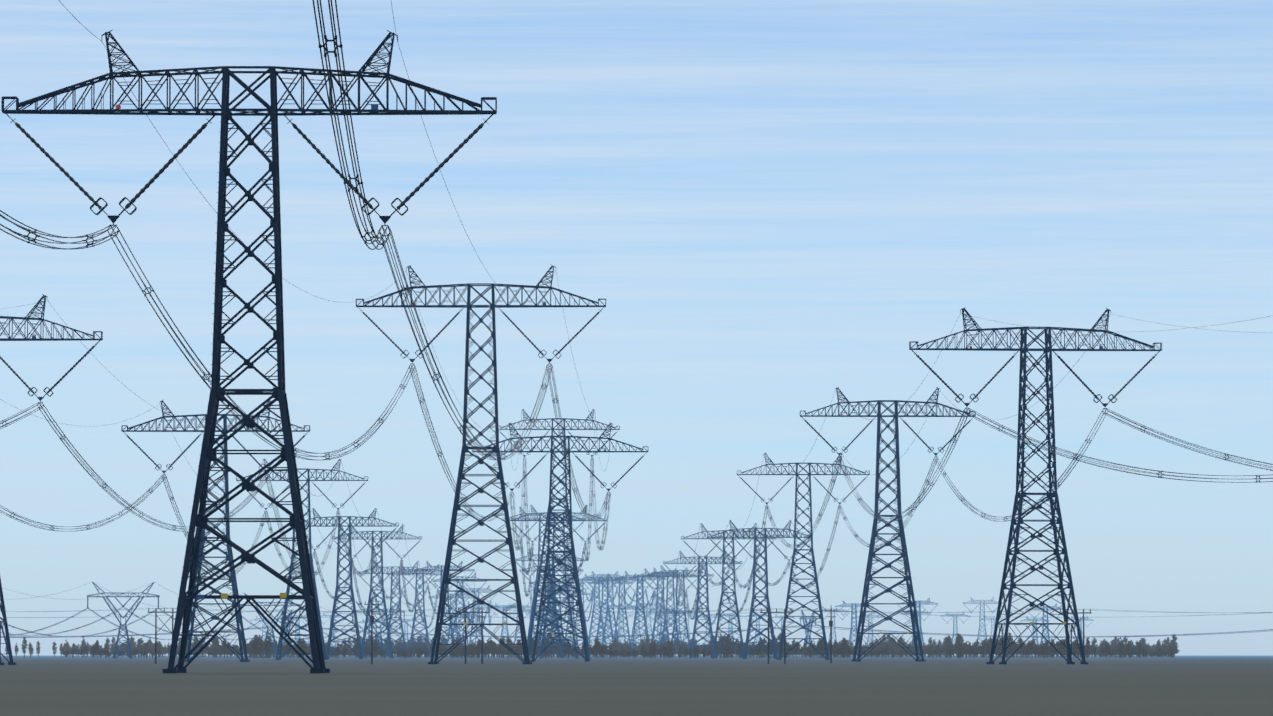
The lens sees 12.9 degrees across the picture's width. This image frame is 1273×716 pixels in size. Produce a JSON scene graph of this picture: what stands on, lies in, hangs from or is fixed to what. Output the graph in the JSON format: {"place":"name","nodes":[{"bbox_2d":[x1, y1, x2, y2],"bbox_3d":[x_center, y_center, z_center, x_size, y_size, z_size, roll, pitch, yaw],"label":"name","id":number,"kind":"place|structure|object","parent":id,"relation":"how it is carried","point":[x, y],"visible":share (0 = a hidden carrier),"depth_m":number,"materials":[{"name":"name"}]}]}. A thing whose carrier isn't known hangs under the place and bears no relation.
{"place":"outdoors","nodes":[
{"label":"outdoors","id":0,"kind":"place"},
{"bbox_2d":[0,655,1272,715],"bbox_3d":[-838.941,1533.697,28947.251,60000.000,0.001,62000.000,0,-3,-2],"label":"ground","id":1,"kind":"structure","parent":0,"point":[1098,685],"depth_m":286.31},
{"bbox_2d":[21,637,27,657],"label":"tree","id":2,"kind":"object","parent":1,"relation":"on","point":[24,647],"visible":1,"depth_m":3613.41,"materials":[{"name":"green plant"}]},
{"bbox_2d":[36,641,39,656],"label":"tree","id":3,"kind":"object","parent":1,"relation":"on","point":[38,647],"visible":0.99,"depth_m":4427.51,"materials":[{"name":"green plant"}]},
{"bbox_2d":[0,294,102,664],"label":"line tower","id":4,"kind":"structure","parent":1,"relation":"on","point":[2,604],"depth_m":906.39,"materials":[{"name":"metal"}]},
{"bbox_2d":[52,641,56,656],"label":"tree","id":5,"kind":"object","parent":1,"relation":"on","point":[54,648],"visible":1,"depth_m":4420.35,"materials":[{"name":"green plant"}]},
{"bbox_2d":[87,582,159,658],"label":"cup tower","id":6,"kind":"structure","parent":1,"relation":"on","point":[126,631],"depth_m":2640.85,"materials":[{"name":"metal"}]},
{"bbox_2d":[148,608,175,663],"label":"utility pole","id":7,"kind":"object","parent":1,"relation":"on","point":[156,616],"visible":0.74,"depth_m":1006.73,"materials":[{"name":"brown wood"}]},
{"bbox_2d":[212,636,218,657],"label":"tree","id":8,"kind":"object","parent":1,"relation":"on","point":[216,643],"visible":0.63,"depth_m":3702.73,"materials":[{"name":"green plant"}]},
{"bbox_2d":[121,400,309,661],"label":"line tower","id":9,"kind":"structure","parent":1,"relation":"on","point":[232,580],"depth_m":1314.04,"materials":[{"name":"metal"}]},
{"bbox_2d":[1,30,496,672],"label":"line tower","id":10,"kind":"structure","parent":1,"relation":"on","point":[199,520],"depth_m":499.85,"materials":[{"name":"metal"}]},
{"bbox_2d":[251,639,256,657],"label":"tree","id":11,"kind":"object","parent":1,"relation":"on","point":[254,647],"visible":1,"depth_m":2891.51,"materials":[{"name":"green plant"}]},
{"bbox_2d":[256,644,265,657],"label":"tree","id":12,"kind":"object","parent":1,"relation":"on","point":[261,649],"visible":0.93,"depth_m":2996.25,"materials":[{"name":"green plant"}]},
{"bbox_2d":[264,640,269,657],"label":"tree","id":13,"kind":"object","parent":1,"relation":"on","point":[266,646],"visible":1,"depth_m":2914.88,"materials":[{"name":"green plant"}]},
{"bbox_2d":[240,593,300,657],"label":"transmission tower","id":14,"kind":"structure","parent":1,"relation":"on","point":[273,641],"depth_m":3114.60,"materials":[{"name":"metal"}]},
{"bbox_2d":[280,609,293,656],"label":"transmission tower","id":15,"kind":"structure","parent":1,"relation":"on","point":[287,630],"depth_m":4260.71,"materials":[{"name":"metal"}]},
{"bbox_2d":[293,615,306,646],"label":"tower","id":16,"kind":"structure","parent":1,"relation":"on","point":[298,627],"depth_m":8202.38,"materials":[{"name":"metal"}]},
{"bbox_2d":[236,458,367,659],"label":"line tower","id":17,"kind":"structure","parent":1,"relation":"on","point":[286,603],"depth_m":1877.73,"materials":[{"name":"metal"}]},
{"bbox_2d":[300,640,306,656],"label":"tree","id":18,"kind":"object","parent":1,"relation":"on","point":[303,647],"visible":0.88,"depth_m":2914.05,"materials":[{"name":"green plant"}]},
{"bbox_2d":[321,614,344,646],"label":"tower","id":19,"kind":"structure","parent":1,"relation":"on","point":[333,628],"depth_m":8474.11,"materials":[{"name":"metal"}]},
{"bbox_2d":[305,508,398,658],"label":"line tower","id":20,"kind":"structure","parent":1,"relation":"on","point":[335,611],"depth_m":2279.92,"materials":[{"name":"metal"}]},
{"bbox_2d":[364,600,378,663],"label":"wood pole","id":21,"kind":"object","parent":1,"relation":"on","point":[371,616],"visible":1,"depth_m":963.82,"materials":[{"name":"grey"}]},
{"bbox_2d":[373,640,378,654],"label":"tree","id":22,"kind":"object","parent":1,"relation":"on","point":[376,647],"visible":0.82,"depth_m":2904.33,"materials":[{"name":"green plant"}]},
{"bbox_2d":[332,524,421,657],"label":"line tower","id":23,"kind":"structure","parent":1,"relation":"on","point":[377,607],"depth_m":2753.52,"materials":[{"name":"metal"}]},
{"bbox_2d":[352,601,404,657],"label":"transmission tower","id":24,"kind":"structure","parent":1,"relation":"on","point":[376,626],"depth_m":3588.63,"materials":[{"name":"metal"}]},
{"bbox_2d":[358,561,434,657],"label":"line tower","id":25,"kind":"structure","parent":1,"relation":"on","point":[391,607],"depth_m":3195.11,"materials":[{"name":"metal"}]},
{"bbox_2d":[397,619,412,642],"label":"tower","id":26,"kind":"structure","parent":1,"relation":"on","point":[407,628],"depth_m":9987.95,"materials":[{"name":"metal"}]},
{"bbox_2d":[387,564,450,656],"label":"line tower","id":27,"kind":"structure","parent":1,"relation":"on","point":[414,625],"depth_m":3774.64,"materials":[{"name":"metal"}]},
{"bbox_2d":[414,561,474,656],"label":"line tower","id":28,"kind":"structure","parent":1,"relation":"on","point":[447,596],"depth_m":4099.61,"materials":[{"name":"metal"}]},
{"bbox_2d":[428,590,476,655],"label":"line tower","id":29,"kind":"structure","parent":1,"relation":"on","point":[461,595],"depth_m":5012.61,"materials":[{"name":"metal"}]},
{"bbox_2d":[433,572,486,656],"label":"line tower","id":30,"kind":"structure","parent":1,"relation":"on","point":[457,577],"depth_m":4561.85,"materials":[{"name":"metal"}]},
{"bbox_2d":[443,609,484,656],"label":"transmission tower","id":31,"kind":"structure","parent":1,"relation":"on","point":[461,615],"depth_m":4062.37,"materials":[{"name":"metal"}]},
{"bbox_2d":[458,608,489,663],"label":"utility pole","id":32,"kind":"object","parent":1,"relation":"on","point":[481,617],"visible":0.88,"depth_m":1013.36,"materials":[{"name":"brown wood"}]},
{"bbox_2d":[455,585,495,656],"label":"line tower","id":33,"kind":"structure","parent":1,"relation":"on","point":[472,592],"depth_m":5628.29,"materials":[{"name":"metal"}]},
{"bbox_2d":[459,601,498,643],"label":"line tower","id":34,"kind":"structure","parent":1,"relation":"on","point":[480,618],"depth_m":6047.29,"materials":[{"name":"metal"}]},
{"bbox_2d":[356,265,605,663],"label":"line tower","id":35,"kind":"structure","parent":1,"relation":"on","point":[452,541],"depth_m":987.91,"materials":[{"name":"metal"}]},
{"bbox_2d":[488,642,499,657],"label":"tree","id":36,"kind":"object","parent":1,"relation":"on","point":[493,648],"visible":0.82,"depth_m":3163.05,"materials":[{"name":"green plant"}]},
{"bbox_2d":[489,603,516,643],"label":"tower","id":37,"kind":"structure","parent":1,"relation":"on","point":[505,606],"depth_m":7537.89,"materials":[{"name":"metal"}]},
{"bbox_2d":[507,603,530,643],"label":"tower","id":38,"kind":"structure","parent":1,"relation":"on","point":[516,633],"depth_m":7560.64,"materials":[{"name":"metal"}]},
{"bbox_2d":[518,640,522,656],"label":"tree","id":39,"kind":"object","parent":1,"relation":"on","point":[520,648],"visible":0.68,"depth_m":3279.20,"materials":[{"name":"green plant"}]},
{"bbox_2d":[503,507,583,657],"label":"line tower","id":40,"kind":"structure","parent":1,"relation":"on","point":[554,610],"depth_m":2993.62,"materials":[{"name":"metal"}]},
{"bbox_2d":[515,549,585,655],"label":"line tower","id":41,"kind":"structure","parent":1,"relation":"on","point":[546,583],"depth_m":3472.20,"materials":[{"name":"metal"}]},
{"bbox_2d":[520,561,582,656],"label":"line tower","id":42,"kind":"structure","parent":1,"relation":"on","point":[548,591],"depth_m":3907.96,"materials":[{"name":"metal"}]},
{"bbox_2d":[530,578,583,656],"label":"line tower","id":43,"kind":"structure","parent":1,"relation":"on","point":[560,605],"depth_m":4481.58,"materials":[{"name":"metal"}]},
{"bbox_2d":[532,586,581,655],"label":"line tower","id":44,"kind":"structure","parent":1,"relation":"on","point":[556,603],"depth_m":4962.44,"materials":[{"name":"metal"}]},
{"bbox_2d":[511,505,606,658],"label":"line tower","id":45,"kind":"structure","parent":1,"relation":"on","point":[565,579],"depth_m":2565.16,"materials":[{"name":"metal"}]},
{"bbox_2d":[499,409,619,659],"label":"line tower","id":46,"kind":"structure","parent":1,"relation":"on","point":[565,499],"depth_m":2011.70,"materials":[{"name":"metal"}]},
{"bbox_2d":[472,422,647,661],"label":"line tower","id":47,"kind":"structure","parent":1,"relation":"on","point":[573,575],"depth_m":1403.40,"materials":[{"name":"metal"}]},
{"bbox_2d":[557,588,591,656],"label":"line tower","id":48,"kind":"structure","parent":1,"relation":"on","point":[567,627],"depth_m":5985.41,"materials":[{"name":"metal"}]},
{"bbox_2d":[557,575,603,656],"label":"line tower","id":49,"kind":"structure","parent":1,"relation":"on","point":[585,581],"depth_m":5353.46,"materials":[{"name":"metal"}]},
{"bbox_2d":[593,638,599,657],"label":"tree","id":50,"kind":"object","parent":1,"relation":"on","point":[596,646],"visible":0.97,"depth_m":2955.94,"materials":[{"name":"green plant"}]},
{"bbox_2d":[579,574,617,656],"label":"line tower","id":51,"kind":"structure","parent":1,"relation":"on","point":[592,621],"depth_m":5994.23,"materials":[{"name":"metal"}]},
{"bbox_2d":[600,645,608,657],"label":"tree","id":52,"kind":"object","parent":1,"relation":"on","point":[603,651],"visible":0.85,"depth_m":2941.93,"materials":[{"name":"green plant"}]},
{"bbox_2d":[584,571,626,647],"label":"line tower","id":53,"kind":"structure","parent":1,"relation":"on","point":[600,620],"depth_m":5689.19,"materials":[{"name":"metal"}]},
{"bbox_2d":[588,576,631,645],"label":"line tower","id":54,"kind":"structure","parent":1,"relation":"on","point":[607,612],"depth_m":5525.08,"materials":[{"name":"metal"}]},
{"bbox_2d":[598,573,643,656],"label":"line tower","id":55,"kind":"structure","parent":1,"relation":"on","point":[618,613],"depth_m":5229.70,"materials":[{"name":"metal"}]},
{"bbox_2d":[604,605,638,642],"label":"tower","id":56,"kind":"structure","parent":1,"relation":"on","point":[629,607],"depth_m":7022.34,"materials":[{"name":"metal"}]},
{"bbox_2d":[615,571,662,656],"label":"line tower","id":57,"kind":"structure","parent":1,"relation":"on","point":[637,606],"depth_m":4883.71,"materials":[{"name":"metal"}]},
{"bbox_2d":[626,604,653,642],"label":"tower","id":58,"kind":"structure","parent":1,"relation":"on","point":[639,640],"depth_m":7177.83,"materials":[{"name":"metal"}]},
{"bbox_2d":[632,600,660,642],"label":"tower","id":59,"kind":"structure","parent":1,"relation":"on","point":[648,616],"depth_m":7064.25,"materials":[{"name":"metal"}]},
{"bbox_2d":[647,612,667,641],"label":"tower","id":60,"kind":"structure","parent":1,"relation":"on","point":[657,623],"depth_m":8429.83,"materials":[{"name":"metal"}]},
{"bbox_2d":[634,568,685,655],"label":"line tower","id":61,"kind":"structure","parent":1,"relation":"on","point":[655,621],"depth_m":4636.63,"materials":[{"name":"metal"}]},
{"bbox_2d":[648,606,673,640],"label":"tower","id":62,"kind":"structure","parent":1,"relation":"on","point":[661,620],"depth_m":7205.78,"materials":[{"name":"metal"}]},
{"bbox_2d":[642,567,697,656],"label":"line tower","id":63,"kind":"structure","parent":1,"relation":"on","point":[667,609],"depth_m":4311.30,"materials":[{"name":"metal"}]},
{"bbox_2d":[667,609,693,639],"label":"tower","id":64,"kind":"structure","parent":1,"relation":"on","point":[680,638],"depth_m":7893.03,"materials":[{"name":"metal"}]},
{"bbox_2d":[648,565,713,655],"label":"line tower","id":65,"kind":"structure","parent":1,"relation":"on","point":[683,613],"depth_m":3724.29,"materials":[{"name":"metal"}]},
{"bbox_2d":[671,608,700,642],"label":"tower","id":66,"kind":"structure","parent":1,"relation":"on","point":[688,622],"depth_m":7646.94,"materials":[{"name":"metal"}]},
{"bbox_2d":[663,551,741,657],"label":"line tower","id":67,"kind":"structure","parent":1,"relation":"on","point":[697,616],"depth_m":3127.10,"materials":[{"name":"metal"}]},
{"bbox_2d":[694,615,721,643],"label":"tower","id":68,"kind":"structure","parent":1,"relation":"on","point":[701,616],"depth_m":8493.53,"materials":[{"name":"metal"}]},
{"bbox_2d":[681,523,775,658],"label":"line tower","id":69,"kind":"structure","parent":1,"relation":"on","point":[720,610],"depth_m":2603.21,"materials":[{"name":"metal"}]},
{"bbox_2d":[721,614,743,655],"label":"tower","id":70,"kind":"structure","parent":1,"relation":"on","point":[731,615],"depth_m":9419.08,"materials":[{"name":"metal"}]},
{"bbox_2d":[747,614,767,643],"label":"tower","id":71,"kind":"structure","parent":1,"relation":"on","point":[757,627],"depth_m":9010.07,"materials":[{"name":"metal"}]},
{"bbox_2d":[708,520,810,658],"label":"line tower","id":72,"kind":"structure","parent":1,"relation":"on","point":[750,625],"depth_m":2357.48,"materials":[{"name":"metal"}]},
{"bbox_2d":[760,609,792,663],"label":"utility pole","id":73,"kind":"object","parent":1,"relation":"on","point":[784,616],"visible":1,"depth_m":1019.95,"materials":[{"name":"brown wood"}]},
{"bbox_2d":[790,639,796,657],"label":"tree","id":74,"kind":"object","parent":1,"relation":"on","point":[793,645],"visible":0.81,"depth_m":3159.20,"materials":[{"name":"green plant"}]},
{"bbox_2d":[791,642,803,657],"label":"tree","id":75,"kind":"object","parent":1,"relation":"on","point":[798,649],"visible":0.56,"depth_m":3213.04,"materials":[{"name":"green plant"}]},
{"bbox_2d":[737,453,869,659],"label":"line tower","id":76,"kind":"structure","parent":1,"relation":"on","point":[793,563],"depth_m":1862.89,"materials":[{"name":"metal"}]},
{"bbox_2d":[799,609,816,656],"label":"transmission tower","id":77,"kind":"structure","parent":1,"relation":"on","point":[807,631],"depth_m":4250.33,"materials":[{"name":"metal"}]},
{"bbox_2d":[818,639,823,657],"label":"tree","id":78,"kind":"object","parent":1,"relation":"on","point":[820,646],"visible":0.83,"depth_m":2935.28,"materials":[{"name":"green plant"}]},
{"bbox_2d":[825,607,835,662],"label":"wood pole","id":79,"kind":"object","parent":1,"relation":"on","point":[831,621],"visible":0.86,"depth_m":1100.09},
{"bbox_2d":[818,606,848,643],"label":"tower","id":80,"kind":"structure","parent":1,"relation":"on","point":[840,610],"depth_m":7029.54,"materials":[{"name":"metal"}]},
{"bbox_2d":[833,645,841,657],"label":"tree","id":81,"kind":"object","parent":1,"relation":"on","point":[837,649],"visible":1,"depth_m":2941.81,"materials":[{"name":"green plant"}]},
{"bbox_2d":[841,638,847,657],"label":"tree","id":82,"kind":"object","parent":1,"relation":"on","point":[844,646],"visible":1,"depth_m":2962.83,"materials":[{"name":"green plant"}]},
{"bbox_2d":[835,600,872,645],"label":"tower","id":83,"kind":"structure","parent":1,"relation":"on","point":[852,614],"depth_m":6454.95,"materials":[{"name":"metal"}]},
{"bbox_2d":[858,614,884,646],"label":"tower","id":84,"kind":"structure","parent":1,"relation":"on","point":[878,616],"depth_m":7685.39,"materials":[{"name":"metal"}]},
{"bbox_2d":[800,387,975,661],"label":"line tower","id":85,"kind":"structure","parent":1,"relation":"on","point":[906,567],"depth_m":1407.70,"materials":[{"name":"metal"}]},
{"bbox_2d":[898,598,937,656],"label":"tower","id":86,"kind":"structure","parent":1,"relation":"on","point":[919,616],"depth_m":5963.98,"materials":[{"name":"metal"}]},
{"bbox_2d":[940,611,969,644],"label":"tower","id":87,"kind":"structure","parent":1,"relation":"on","point":[955,624],"depth_m":8256.53,"materials":[{"name":"metal"}]},
{"bbox_2d":[974,640,979,657],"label":"tree","id":88,"kind":"object","parent":1,"relation":"on","point":[977,642],"visible":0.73,"depth_m":3445.07,"materials":[{"name":"green plant"}]},
{"bbox_2d":[963,597,997,641],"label":"tower","id":89,"kind":"structure","parent":1,"relation":"on","point":[984,604],"depth_m":6371.42,"materials":[{"name":"metal"}]},
{"bbox_2d":[980,616,1005,655],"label":"tower","id":90,"kind":"structure","parent":1,"relation":"on","point":[992,624],"depth_m":8920.31,"materials":[{"name":"metal"}]},
{"bbox_2d":[995,644,1001,654],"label":"tree","id":91,"kind":"object","parent":1,"relation":"on","point":[999,650],"visible":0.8,"depth_m":2937.83,"materials":[{"name":"green plant"}]},
{"bbox_2d":[1007,633,1011,656],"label":"tree","id":92,"kind":"object","parent":1,"relation":"on","point":[1009,638],"visible":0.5,"depth_m":3352.98,"materials":[{"name":"green plant"}]},
{"bbox_2d":[1006,642,1018,657],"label":"tree","id":93,"kind":"object","parent":1,"relation":"on","point":[1012,648],"visible":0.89,"depth_m":2912.85,"materials":[{"name":"green plant"}]},
{"bbox_2d":[1029,640,1033,657],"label":"tree","id":94,"kind":"object","parent":1,"relation":"on","point":[1031,647],"visible":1,"depth_m":2924.33,"materials":[{"name":"green plant"}]},
{"bbox_2d":[1020,616,1049,655],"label":"tower","id":95,"kind":"structure","parent":1,"relation":"on","point":[1033,620],"depth_m":8398.48,"materials":[{"name":"metal"}]},
{"bbox_2d":[909,308,1161,663],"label":"line tower","id":96,"kind":"structure","parent":1,"relation":"on","point":[1020,480],"depth_m":972.60,"materials":[{"name":"metal"}]},
{"bbox_2d":[0,0,1272,643],"bbox_3d":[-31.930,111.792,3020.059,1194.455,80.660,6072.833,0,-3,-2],"label":"conductors","id":97,"kind":"object","parent":96,"relation":"attached to","point":[460,428],"visible":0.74,"depth_m":1046.44,"materials":[{"name":"grey"}]},
{"bbox_2d":[1040,641,1045,657],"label":"tree","id":98,"kind":"object","parent":1,"relation":"on","point":[1042,647],"visible":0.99,"depth_m":2936.31,"materials":[{"name":"green plant"}]},
{"bbox_2d":[1026,603,1062,644],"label":"tower","id":99,"kind":"structure","parent":1,"relation":"on","point":[1043,628],"depth_m":6271.07,"materials":[{"name":"metal"}]},
{"bbox_2d":[1045,641,1049,654],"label":"tree","id":100,"kind":"object","parent":1,"relation":"on","point":[1047,648],"visible":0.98,"depth_m":3006.10,"materials":[{"name":"green plant"}]},
{"bbox_2d":[1047,642,1058,657],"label":"tree","id":101,"kind":"object","parent":1,"relation":"on","point":[1052,649],"visible":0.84,"depth_m":3021.20,"materials":[{"name":"green plant"}]},
{"bbox_2d":[1058,640,1070,656],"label":"tree","id":102,"kind":"object","parent":1,"relation":"on","point":[1063,647],"visible":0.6,"depth_m":3075.43,"materials":[{"name":"green plant"}]},
{"bbox_2d":[1060,609,1091,660],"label":"utility pole","id":103,"kind":"object","parent":1,"relation":"on","point":[1083,612],"visible":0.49,"depth_m":1026.60,"materials":[{"name":"brown wood"}]},
{"bbox_2d":[1073,640,1078,657],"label":"tree","id":104,"kind":"object","parent":1,"relation":"on","point":[1075,647],"visible":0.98,"depth_m":2982.07,"materials":[{"name":"green plant"}]},
{"bbox_2d":[1068,616,1093,655],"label":"tower","id":105,"kind":"structure","parent":1,"relation":"on","point":[1087,619],"depth_m":8741.74,"materials":[{"name":"metal"}]},
{"bbox_2d":[1085,638,1090,657],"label":"tree","id":106,"kind":"object","parent":1,"relation":"on","point":[1088,647],"visible":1,"depth_m":2948.32,"materials":[{"name":"green plant"}]},
{"bbox_2d":[0,0,1272,654],"label":"sky","id":107,"kind":"structure","parent":0,"point":[766,202],"materials":[{"name":"blue"}]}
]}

